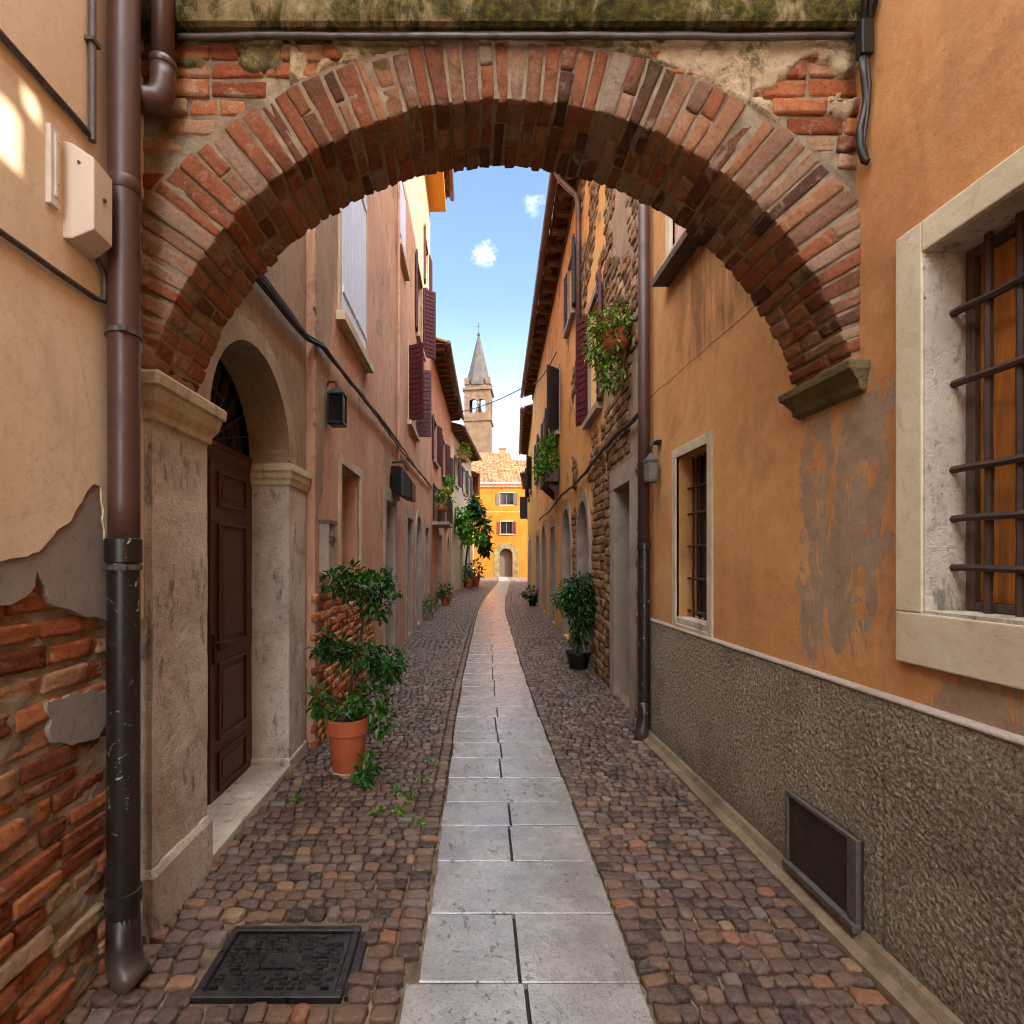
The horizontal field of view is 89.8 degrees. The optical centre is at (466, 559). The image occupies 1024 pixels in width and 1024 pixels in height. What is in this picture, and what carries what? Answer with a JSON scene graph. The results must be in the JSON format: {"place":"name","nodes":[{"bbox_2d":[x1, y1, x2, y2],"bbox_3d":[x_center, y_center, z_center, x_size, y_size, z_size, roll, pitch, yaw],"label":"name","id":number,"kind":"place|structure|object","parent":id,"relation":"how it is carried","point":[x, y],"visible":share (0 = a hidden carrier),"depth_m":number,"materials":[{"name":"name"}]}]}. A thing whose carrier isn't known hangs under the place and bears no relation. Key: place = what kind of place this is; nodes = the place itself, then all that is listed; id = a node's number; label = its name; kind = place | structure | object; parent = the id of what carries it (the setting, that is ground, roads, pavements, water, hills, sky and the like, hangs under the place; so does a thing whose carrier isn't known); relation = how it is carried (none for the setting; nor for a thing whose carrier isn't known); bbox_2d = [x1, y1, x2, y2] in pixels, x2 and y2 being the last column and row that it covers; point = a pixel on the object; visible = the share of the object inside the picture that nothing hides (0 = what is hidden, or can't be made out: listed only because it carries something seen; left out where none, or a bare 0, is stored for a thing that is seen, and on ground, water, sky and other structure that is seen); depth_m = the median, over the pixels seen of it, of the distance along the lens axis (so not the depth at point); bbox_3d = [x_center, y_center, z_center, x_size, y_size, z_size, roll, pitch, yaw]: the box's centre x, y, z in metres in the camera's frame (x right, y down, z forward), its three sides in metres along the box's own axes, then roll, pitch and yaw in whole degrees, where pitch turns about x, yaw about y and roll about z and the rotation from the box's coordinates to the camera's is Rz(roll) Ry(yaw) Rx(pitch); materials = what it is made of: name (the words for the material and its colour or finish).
{"place":"outdoors","nodes":[
{"label":"outdoors","id":0,"kind":"place"},
{"bbox_2d":[462,322,493,452],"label":"bell tower","id":1,"kind":"structure","parent":0,"point":[478,424],"depth_m":95.70,"materials":[{"name":"stone"}]},
{"bbox_2d":[60,577,910,1023],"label":"cobbled pavement","id":2,"kind":"structure","parent":0,"point":[734,881],"depth_m":2.58,"materials":[{"name":"brown stone"}]},
{"bbox_2d":[190,926,366,1003],"bbox_3d":[-0.710,1.610,2.042,0.590,0.040,0.365,0,0,0],"label":"manhole cover","id":3,"kind":"object","parent":2,"relation":"on","point":[285,964],"visible":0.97,"depth_m":2.01,"materials":[{"name":"metal"}]},
{"bbox_2d":[304,559,414,790],"bbox_3d":[-0.814,0.833,3.848,0.758,1.674,0.584,0,0,23],"label":"potted plant","id":4,"kind":"object","parent":2,"relation":"on","point":[347,728],"visible":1,"depth_m":3.79,"materials":[{"name":"green plant"}]},
{"bbox_2d":[290,757,439,828],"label":"weeds","id":5,"kind":"object","parent":2,"relation":"on","point":[381,808],"visible":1,"depth_m":3.33,"materials":[{"name":"green plant"}]},
{"bbox_2d":[422,594,439,619],"bbox_3d":[-0.953,1.270,13.609,0.534,0.660,0.510,0,0,-26],"label":"potted plant","id":6,"kind":"object","parent":2,"relation":"on","point":[429,613],"visible":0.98,"depth_m":13.53,"materials":[{"name":"green plant"}]},
{"bbox_2d":[435,582,456,605],"bbox_3d":[-0.769,1.184,17.588,0.827,0.832,0.767,0,0,34],"label":"potted plant","id":7,"kind":"object","parent":2,"relation":"on","point":[445,599],"visible":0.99,"depth_m":17.48,"materials":[{"name":"green plant"}]},
{"bbox_2d":[461,565,476,588],"bbox_3d":[0.146,0.946,27.992,1.027,1.309,0.939,0,0,-28],"label":"potted plant","id":8,"kind":"object","parent":2,"relation":"on","point":[467,582],"visible":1,"depth_m":27.88,"materials":[{"name":"green plant"}]},
{"bbox_2d":[454,493,495,586],"bbox_3d":[0.481,-0.979,26.949,1.861,5.162,4.693,0,0,9],"label":"climbing plant","id":9,"kind":"object","parent":2,"relation":"on","point":[474,511],"visible":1,"depth_m":27.12,"materials":[{"name":"green plant"}]},
{"bbox_2d":[466,558,485,586],"bbox_3d":[0.463,0.765,29.582,1.227,1.670,1.256,0,0,27],"label":"potted plant","id":10,"kind":"object","parent":2,"relation":"on","point":[477,579],"visible":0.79,"depth_m":29.40,"materials":[{"name":"green plant"}]},
{"bbox_2d":[519,584,537,605],"bbox_3d":[2.248,1.237,17.602,0.859,0.726,0.790,0,0,0],"label":"potted plant","id":11,"kind":"object","parent":2,"relation":"on","point":[531,598],"visible":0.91,"depth_m":17.50,"materials":[{"name":"green plant"}]},
{"bbox_2d":[549,570,596,669],"bbox_3d":[1.594,0.879,7.457,0.781,1.442,0.646,0,0,0],"label":"potted bush","id":12,"kind":"object","parent":2,"relation":"on","point":[573,601],"visible":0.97,"depth_m":7.36,"materials":[{"name":"green plant"}]},
{"bbox_2d":[643,730,963,1023],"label":"kerb","id":13,"kind":"structure","parent":2,"relation":"on","point":[908,993],"depth_m":2.22,"materials":[{"name":"stone"}]},
{"bbox_2d":[430,166,554,482],"label":"sky","id":14,"kind":"structure","parent":0,"point":[485,246],"materials":[{"name":"blue"}]},
{"bbox_2d":[400,577,653,1023],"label":"path","id":15,"kind":"structure","parent":0,"point":[545,890],"depth_m":2.46,"materials":[{"name":"grey stone"}]},
{"label":"ground","id":16,"kind":"structure","parent":0,"visible":0},
{"bbox_2d":[0,0,143,1023],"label":"cream house","id":17,"kind":"structure","parent":16,"relation":"on","point":[53,436],"depth_m":1.70,"materials":[{"name":"beige paint"}]},
{"bbox_2d":[0,28,90,135],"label":"conduit","id":18,"kind":"object","parent":17,"relation":"attached to","point":[32,69],"visible":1,"depth_m":1.63,"materials":[{"name":"black plastic"}]},
{"bbox_2d":[46,123,59,209],"bbox_3d":[-1.359,-1.290,1.684,0.026,0.260,0.040,0,0,0],"label":"wall bracket","id":19,"kind":"object","parent":17,"relation":"attached to","point":[52,166],"depth_m":1.68,"materials":[{"name":"white plastic"}]},
{"bbox_2d":[0,228,106,303],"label":"conduit","id":20,"kind":"object","parent":17,"relation":"attached to","point":[5,235],"visible":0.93,"depth_m":1.72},
{"bbox_2d":[63,141,111,258],"bbox_3d":[-1.320,-1.252,1.795,0.104,0.333,0.119,0,0,0],"label":"meter box","id":21,"kind":"object","parent":17,"relation":"attached to","point":[87,206],"visible":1,"depth_m":1.75,"materials":[{"name":"beige plastic"}]},
{"bbox_2d":[84,0,100,143],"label":"conduit","id":22,"kind":"object","parent":17,"relation":"attached to","point":[92,42],"visible":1,"depth_m":1.84,"materials":[{"name":"grey metal"}]},
{"bbox_2d":[102,0,151,995],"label":"downpipe","id":23,"kind":"object","parent":17,"relation":"attached to","point":[128,966],"visible":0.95,"depth_m":1.90,"materials":[{"name":"brown metal"}]},
{"bbox_2d":[141,234,312,942],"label":"portal house","id":24,"kind":"structure","parent":16,"relation":"on","point":[228,478],"depth_m":3.31,"materials":[{"name":"stone"}]},
{"bbox_2d":[207,458,207,805],"bbox_3d":[-1.641,0.455,2.921,0.038,2.190,0.602,0,0,0],"label":"door","id":25,"kind":"structure","parent":24,"relation":"in","point":[207,458],"depth_m":3.21,"materials":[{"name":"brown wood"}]},
{"bbox_2d":[208,458,251,804],"bbox_3d":[-1.605,0.455,3.548,0.109,2.190,0.644,0,0,0],"label":"door","id":26,"kind":"structure","parent":24,"relation":"in","point":[229,487],"depth_m":3.47,"materials":[{"name":"brown wood"}]},
{"bbox_2d":[305,169,454,749],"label":"pink house","id":27,"kind":"structure","parent":16,"relation":"on","point":[351,286],"depth_m":6.60,"materials":[{"name":"paint"}]},
{"bbox_2d":[319,520,336,574],"bbox_3d":[-1.222,-0.100,4.529,0.103,0.480,0.241,0,0,0],"label":"letter box","id":28,"kind":"object","parent":27,"relation":"attached to","point":[327,538],"visible":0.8,"depth_m":4.42,"materials":[{"name":"grey metal"}]},
{"bbox_2d":[327,381,347,427],"bbox_3d":[-1.185,-1.405,4.620,0.190,0.411,0.150,0,0,0],"label":"wall lantern","id":29,"kind":"object","parent":27,"relation":"attached to","point":[337,397],"depth_m":4.56,"materials":[{"name":"black metal"}]},
{"bbox_2d":[256,278,431,488],"bbox_3d":[-1.172,-1.948,9.327,0.100,0.496,13.457,0,0,1],"label":"wall cable","id":30,"kind":"object","parent":27,"relation":"attached to","point":[267,293],"depth_m":3.91,"materials":[{"name":"black rubber"}]},
{"bbox_2d":[258,277,432,490],"bbox_3d":[-1.151,-1.925,9.327,0.091,0.470,13.457,0,0,1],"label":"wall cable","id":31,"kind":"object","parent":27,"relation":"attached to","point":[281,306],"depth_m":4.11,"materials":[{"name":"black rubber"}]},
{"bbox_2d":[261,276,431,486],"bbox_3d":[-1.150,-1.992,9.327,0.099,0.489,13.457,0,0,1],"label":"wall cable","id":32,"kind":"object","parent":27,"relation":"attached to","point":[318,343],"depth_m":4.59,"materials":[{"name":"black rubber"}]},
{"bbox_2d":[263,274,431,487],"bbox_3d":[-1.175,-2.031,9.327,0.105,0.495,13.457,0,0,1],"label":"wall cable","id":33,"kind":"object","parent":27,"relation":"attached to","point":[288,308],"depth_m":4.13,"materials":[{"name":"black rubber"}]},
{"bbox_2d":[338,452,361,587],"bbox_3d":[-1.260,-0.360,5.552,0.042,1.380,1.036,0,0,1],"label":"window","id":34,"kind":"structure","parent":27,"relation":"in","point":[343,461],"depth_m":5.42,"materials":[{"name":"stone"}]},
{"bbox_2d":[336,195,373,373],"bbox_3d":[-1.229,-3.485,5.700,0.120,2.310,1.460,0,0,1],"label":"window","id":35,"kind":"structure","parent":27,"relation":"in","point":[352,312],"depth_m":5.65,"materials":[{"name":"stone"}]},
{"bbox_2d":[383,484,396,657],"bbox_3d":[-1.354,0.256,8.200,0.324,2.728,1.221,0,0,0],"label":"doorway","id":36,"kind":"structure","parent":27,"relation":"in","point":[389,512],"depth_m":8.63,"materials":[{"name":"grey stone"}]},
{"bbox_2d":[397,181,399,500],"bbox_3d":[-1.174,-5.900,8.849,0.056,9.800,0.054,0,0,22],"label":"drainpipe","id":37,"kind":"object","parent":27,"relation":"attached to","point":[398,320],"visible":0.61,"depth_m":8.83,"materials":[{"name":"brown metal"}]},
{"bbox_2d":[391,460,415,502],"bbox_3d":[-1.047,-1.301,8.473,0.365,0.673,0.645,0,0,0],"label":"hooded lamp","id":38,"kind":"object","parent":27,"relation":"attached to","point":[403,485],"visible":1,"depth_m":8.18,"materials":[{"name":"black metal"}]},
{"bbox_2d":[400,181,409,280],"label":"window","id":39,"kind":"structure","parent":27,"relation":"in","point":[402,184],"depth_m":9.60,"materials":[{"name":"stone"}]},
{"bbox_2d":[405,506,413,639],"bbox_3d":[-1.324,0.281,10.775,0.325,2.678,1.271,0,0,0],"label":"doorway","id":40,"kind":"structure","parent":27,"relation":"in","point":[409,513],"depth_m":11.23,"materials":[{"name":"grey stone"}]},
{"bbox_2d":[415,510,421,627],"bbox_3d":[-1.305,0.205,12.550,0.325,2.830,1.421,0,0,0],"label":"doorway","id":41,"kind":"structure","parent":27,"relation":"in","point":[418,525],"depth_m":13.08,"materials":[{"name":"grey stone"}]},
{"bbox_2d":[407,340,430,441],"bbox_3d":[-1.019,-3.625,11.212,0.394,1.730,1.671,0,0,1],"label":"window","id":42,"kind":"structure","parent":27,"relation":"in","point":[419,379],"depth_m":10.50,"materials":[{"name":"wood"}]},
{"bbox_2d":[416,249,435,361],"bbox_3d":[-1.138,-6.250,12.797,0.360,1.980,2.007,0,0,9],"label":"window","id":43,"kind":"structure","parent":27,"relation":"in","point":[428,299],"depth_m":13.55,"materials":[{"name":"wood"}]},
{"bbox_2d":[424,519,428,616],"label":"doorway","id":44,"kind":"structure","parent":27,"relation":"in","point":[426,524],"depth_m":15.28,"materials":[{"name":"grey stone"}]},
{"bbox_2d":[424,223,432,290],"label":"window","id":45,"kind":"structure","parent":27,"relation":"in","point":[429,285],"depth_m":15.30,"materials":[{"name":"stone"}]},
{"bbox_2d":[430,337,464,607],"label":"shuttered house","id":46,"kind":"structure","parent":16,"relation":"on","point":[446,405],"depth_m":18.37,"materials":[{"name":"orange paint"}]},
{"bbox_2d":[433,414,441,468],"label":"window","id":47,"kind":"structure","parent":46,"relation":"in","point":[438,461],"depth_m":18.01,"materials":[{"name":"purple wood"}]},
{"bbox_2d":[433,482,442,520],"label":"window","id":48,"kind":"structure","parent":46,"relation":"in","point":[439,514],"depth_m":18.13,"materials":[{"name":"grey wood"}]},
{"bbox_2d":[438,529,442,602],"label":"doorway","id":49,"kind":"structure","parent":46,"relation":"in","point":[440,532],"depth_m":19.77,"materials":[{"name":"grey stone"}]},
{"bbox_2d":[435,487,455,511],"bbox_3d":[-0.746,-2.027,17.477,0.913,0.926,1.534,0,0,0],"label":"window box","id":50,"kind":"object","parent":46,"relation":"attached to","point":[442,507],"visible":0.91,"depth_m":17.29,"materials":[{"name":"ceramic"}]},
{"bbox_2d":[442,435,449,481],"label":"window","id":51,"kind":"structure","parent":46,"relation":"in","point":[447,448],"depth_m":21.35,"materials":[{"name":"purple wood"}]},
{"bbox_2d":[444,495,448,528],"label":"window","id":52,"kind":"structure","parent":46,"relation":"in","point":[446,495],"depth_m":22.00,"materials":[{"name":"brown stone"}]},
{"bbox_2d":[446,533,449,593],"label":"doorway","id":53,"kind":"structure","parent":46,"relation":"in","point":[448,542],"depth_m":23.37,"materials":[{"name":"grey stone"}]},
{"bbox_2d":[442,474,457,494],"bbox_3d":[-0.703,-3.028,20.682,0.832,0.771,1.745,0,0,0],"label":"window box","id":54,"kind":"object","parent":46,"relation":"attached to","point":[447,483],"visible":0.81,"depth_m":20.45,"materials":[{"name":"plant"}]},
{"bbox_2d":[450,457,453,488],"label":"window","id":55,"kind":"structure","parent":46,"relation":"in","point":[451,459],"depth_m":23.74,"materials":[{"name":"grey wood"}]},
{"bbox_2d":[451,422,481,591],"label":"vine house","id":56,"kind":"structure","parent":16,"relation":"on","point":[463,480],"depth_m":27.21,"materials":[{"name":"paint"}]},
{"bbox_2d":[454,455,461,488],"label":"window","id":57,"kind":"structure","parent":56,"relation":"in","point":[459,464],"depth_m":27.01,"materials":[{"name":"wood"}]},
{"bbox_2d":[459,540,462,588],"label":"doorway","id":58,"kind":"structure","parent":56,"relation":"in","point":[460,548],"depth_m":28.78,"materials":[{"name":"stone"}]},
{"bbox_2d":[456,441,471,463],"bbox_3d":[-0.114,-5.507,26.508,0.897,1.119,1.911,0,0,9],"label":"window box","id":59,"kind":"object","parent":56,"relation":"attached to","point":[462,457],"visible":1,"depth_m":26.26,"materials":[{"name":"ceramic"}]},
{"bbox_2d":[462,466,468,495],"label":"window","id":60,"kind":"structure","parent":56,"relation":"in","point":[466,492],"depth_m":30.05,"materials":[{"name":"wood"}]},
{"bbox_2d":[467,545,470,577],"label":"doorway","id":61,"kind":"structure","parent":56,"relation":"in","point":[469,549],"depth_m":32.19,"materials":[{"name":"stone"}]},
{"bbox_2d":[467,474,472,499],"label":"window","id":62,"kind":"structure","parent":56,"relation":"in","point":[471,478],"depth_m":32.29,"materials":[{"name":"wood"}]},
{"bbox_2d":[471,470,479,571],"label":"yellow house","id":63,"kind":"structure","parent":16,"relation":"on","point":[476,481],"depth_m":36.55,"materials":[{"name":"paint"}]},
{"bbox_2d":[479,448,511,482],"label":"roof","id":64,"kind":"structure","parent":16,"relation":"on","point":[502,454],"depth_m":55.20,"materials":[{"name":"orange tile"}]},
{"bbox_2d":[471,460,527,576],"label":"ochre house","id":65,"kind":"structure","parent":16,"relation":"on","point":[509,539],"depth_m":45.70,"materials":[{"name":"paint"}]},
{"bbox_2d":[494,543,517,576],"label":"doorway","id":66,"kind":"structure","parent":65,"relation":"in","point":[502,556],"depth_m":45.67,"materials":[{"name":"beige stone"}]},
{"bbox_2d":[497,521,515,534],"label":"window","id":67,"kind":"structure","parent":65,"relation":"in","point":[503,527],"depth_m":45.81,"materials":[{"name":"purple glass"}]},
{"bbox_2d":[496,492,517,505],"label":"window","id":68,"kind":"structure","parent":65,"relation":"in","point":[502,498],"depth_m":45.81,"materials":[{"name":"beige glass"}]},
{"bbox_2d":[520,471,527,519],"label":"umber house","id":69,"kind":"structure","parent":16,"relation":"on","point":[523,508],"depth_m":31.94,"materials":[{"name":"paint"}]},
{"bbox_2d":[520,497,527,519],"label":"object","id":70,"kind":"structure","parent":69,"relation":"in","point":[523,500],"depth_m":31.94,"materials":[{"name":"black wood"}]},
{"bbox_2d":[519,403,532,592],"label":"sienna house","id":71,"kind":"structure","parent":16,"relation":"on","point":[526,433],"depth_m":22.63,"materials":[{"name":"yellow paint"}]},
{"bbox_2d":[525,468,529,501],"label":"window","id":72,"kind":"structure","parent":71,"relation":"in","point":[527,495],"depth_m":24.73,"materials":[{"name":"grey wood"}]},
{"bbox_2d":[528,537,528,584],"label":"doorway","id":73,"kind":"structure","parent":71,"relation":"in","point":[528,537],"depth_m":26.45,"materials":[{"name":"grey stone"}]},
{"bbox_2d":[526,454,531,494],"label":"window","id":74,"kind":"structure","parent":71,"relation":"in","point":[528,461],"depth_m":21.82,"materials":[{"name":"black wood"}]},
{"bbox_2d":[529,535,530,590],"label":"doorway","id":75,"kind":"structure","parent":71,"relation":"in","point":[530,535],"depth_m":23.25,"materials":[{"name":"grey stone"}]},
{"bbox_2d":[520,171,605,682],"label":"peach house","id":76,"kind":"structure","parent":16,"relation":"on","point":[569,529],"depth_m":9.61,"materials":[{"name":"paint"}]},
{"bbox_2d":[458,388,520,412],"bbox_3d":[0.977,-6.524,20.999,3.325,0.484,0.040,0,0,37],"label":"overhead wire","id":77,"kind":"object","parent":76,"relation":"attached to","point":[492,401],"visible":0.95,"depth_m":20.88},
{"bbox_2d":[534,434,538,484],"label":"window","id":78,"kind":"structure","parent":76,"relation":"in","point":[537,440],"depth_m":18.44,"materials":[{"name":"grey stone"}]},
{"bbox_2d":[536,530,539,606],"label":"doorway","id":79,"kind":"structure","parent":76,"relation":"in","point":[538,531],"depth_m":17.34,"materials":[{"name":"grey stone"}]},
{"bbox_2d":[541,408,546,456],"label":"window","id":80,"kind":"structure","parent":76,"relation":"in","point":[545,415],"depth_m":15.51,"materials":[{"name":"grey wood"}]},
{"bbox_2d":[541,521,546,614],"bbox_3d":[2.456,0.235,15.444,0.268,2.770,1.403,0,0,4],"label":"doorway","id":81,"kind":"structure","parent":76,"relation":"in","point":[544,540],"depth_m":15.97,"materials":[{"name":"grey stone"}]},
{"bbox_2d":[530,432,559,499],"bbox_3d":[1.921,-2.226,12.253,0.877,1.551,1.841,0,0,0],"label":"window box","id":82,"kind":"object","parent":76,"relation":"attached to","point":[547,473],"visible":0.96,"depth_m":11.71,"materials":[{"name":"green wood"}]},
{"bbox_2d":[533,351,556,384],"bbox_3d":[2.025,-4.890,13.350,0.028,0.144,2.318,0,0,-6],"label":"overhead wire","id":83,"kind":"object","parent":76,"relation":"attached to","point":[546,369],"visible":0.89,"depth_m":13.17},
{"bbox_2d":[550,518,555,625],"bbox_3d":[2.296,0.312,12.894,0.270,2.615,1.303,0,0,4],"label":"doorway","id":84,"kind":"structure","parent":76,"relation":"in","point":[553,522],"depth_m":13.37,"materials":[{"name":"grey stone"}]},
{"bbox_2d":[547,364,559,442],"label":"window","id":85,"kind":"structure","parent":76,"relation":"in","point":[553,374],"depth_m":11.45,"materials":[{"name":"brown wood"}]},
{"bbox_2d":[561,500,571,641],"bbox_3d":[2.164,0.210,10.367,0.318,2.820,1.553,0,0,4],"label":"doorway","id":86,"kind":"structure","parent":76,"relation":"in","point":[566,528],"depth_m":10.97,"materials":[{"name":"grey stone"}]},
{"bbox_2d":[563,234,575,338],"bbox_3d":[1.959,-5.100,9.704,0.118,1.380,1.486,0,0,4],"label":"window","id":87,"kind":"structure","parent":76,"relation":"in","point":[568,316],"depth_m":9.46,"materials":[{"name":"grey stone"}]},
{"bbox_2d":[576,489,590,665],"bbox_3d":[2.036,0.238,8.317,0.318,2.765,1.353,0,0,4],"label":"doorway","id":88,"kind":"structure","parent":76,"relation":"in","point":[583,520],"depth_m":8.76,"materials":[{"name":"grey stone"}]},
{"bbox_2d":[539,412,637,520],"bbox_3d":[1.993,-1.323,10.654,0.070,0.214,11.825,0,0,4],"label":"wall cable","id":89,"kind":"object","parent":76,"relation":"attached to","point":[627,425],"depth_m":6.64,"materials":[{"name":"black rubber"}]},
{"bbox_2d":[576,270,602,429],"bbox_3d":[1.876,-2.925,7.372,0.337,1.830,1.484,0,0,0],"label":"window","id":90,"kind":"structure","parent":76,"relation":"in","point":[585,415],"depth_m":7.85,"materials":[{"name":"red wood"}]},
{"bbox_2d":[603,185,637,717],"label":"stone house","id":91,"kind":"structure","parent":16,"relation":"on","point":[620,251],"depth_m":5.96,"materials":[{"name":"brown stone"}]},
{"bbox_2d":[581,300,634,396],"bbox_3d":[1.524,-2.213,5.369,0.635,1.035,0.627,0,0,0],"label":"hanging basket","id":92,"kind":"object","parent":91,"relation":"attached to","point":[613,338],"visible":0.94,"depth_m":5.29,"materials":[{"name":"ceramic"}]},
{"bbox_2d":[610,456,636,716],"bbox_3d":[1.833,0.290,5.681,0.240,2.661,1.071,0,0,3],"label":"doorway","id":93,"kind":"structure","parent":91,"relation":"in","point":[623,502],"depth_m":6.02,"materials":[{"name":"grey stone"}]},
{"bbox_2d":[649,0,1023,1023],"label":"orange house","id":94,"kind":"structure","parent":16,"relation":"on","point":[837,656],"depth_m":1.99,"materials":[{"name":"paint"}]},
{"bbox_2d":[141,0,870,419],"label":"brick arch","id":95,"kind":"structure","parent":94,"relation":"attached to","point":[737,160],"depth_m":2.15,"materials":[{"name":"brick"}]},
{"bbox_2d":[141,0,176,115],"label":"downpipe","id":96,"kind":"object","parent":95,"relation":"attached to","point":[158,92],"visible":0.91,"depth_m":2.02,"materials":[{"name":"brown metal"}]},
{"bbox_2d":[175,32,854,40],"bbox_3d":[0.210,-2.162,2.118,2.820,0.028,0.027,0,0,0],"label":"cornice cable","id":97,"kind":"object","parent":95,"relation":"attached to","point":[513,36],"visible":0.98,"depth_m":2.11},
{"bbox_2d":[177,30,854,32],"bbox_3d":[0.210,-2.186,2.128,2.820,0.018,0.016,0,0,0],"label":"cornice cable","id":98,"kind":"object","parent":95,"relation":"attached to","point":[505,31],"visible":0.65,"depth_m":2.12,"materials":[{"name":"black rubber"}]},
{"bbox_2d":[634,199,650,741],"bbox_3d":[1.555,-2.997,4.530,0.160,9.207,0.119,0,0,-29],"label":"downpipe","id":99,"kind":"object","parent":94,"relation":"attached to","point":[643,693],"visible":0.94,"depth_m":4.50,"materials":[{"name":"metal"}]},
{"bbox_2d":[643,440,661,483],"bbox_3d":[1.590,-0.831,4.370,0.125,0.361,0.096,0,0,0],"label":"wall lantern","id":100,"kind":"object","parent":94,"relation":"attached to","point":[651,468],"depth_m":4.33,"materials":[{"name":"grey glass"}]},
{"bbox_2d":[652,215,698,286],"bbox_3d":[1.617,-2.955,3.650,0.190,1.450,1.100,0,0,0],"label":"window","id":101,"kind":"structure","parent":94,"relation":"in","point":[676,255],"depth_m":3.95,"materials":[{"name":"stone"}]},
{"bbox_2d":[672,430,712,637],"bbox_3d":[1.741,-0.165,3.760,0.202,1.400,0.670,0,0,0],"label":"window","id":102,"kind":"structure","parent":94,"relation":"in","point":[702,624],"depth_m":3.85,"materials":[{"name":"stone"}]},
{"bbox_2d":[855,0,878,165],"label":"cable joint","id":103,"kind":"object","parent":94,"relation":"attached to","point":[864,40],"visible":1,"depth_m":2.07,"materials":[{"name":"black metal"}]},
{"bbox_2d":[896,146,1023,689],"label":"window","id":104,"kind":"structure","parent":94,"relation":"in","point":[960,269],"depth_m":1.79,"materials":[{"name":"stone"}]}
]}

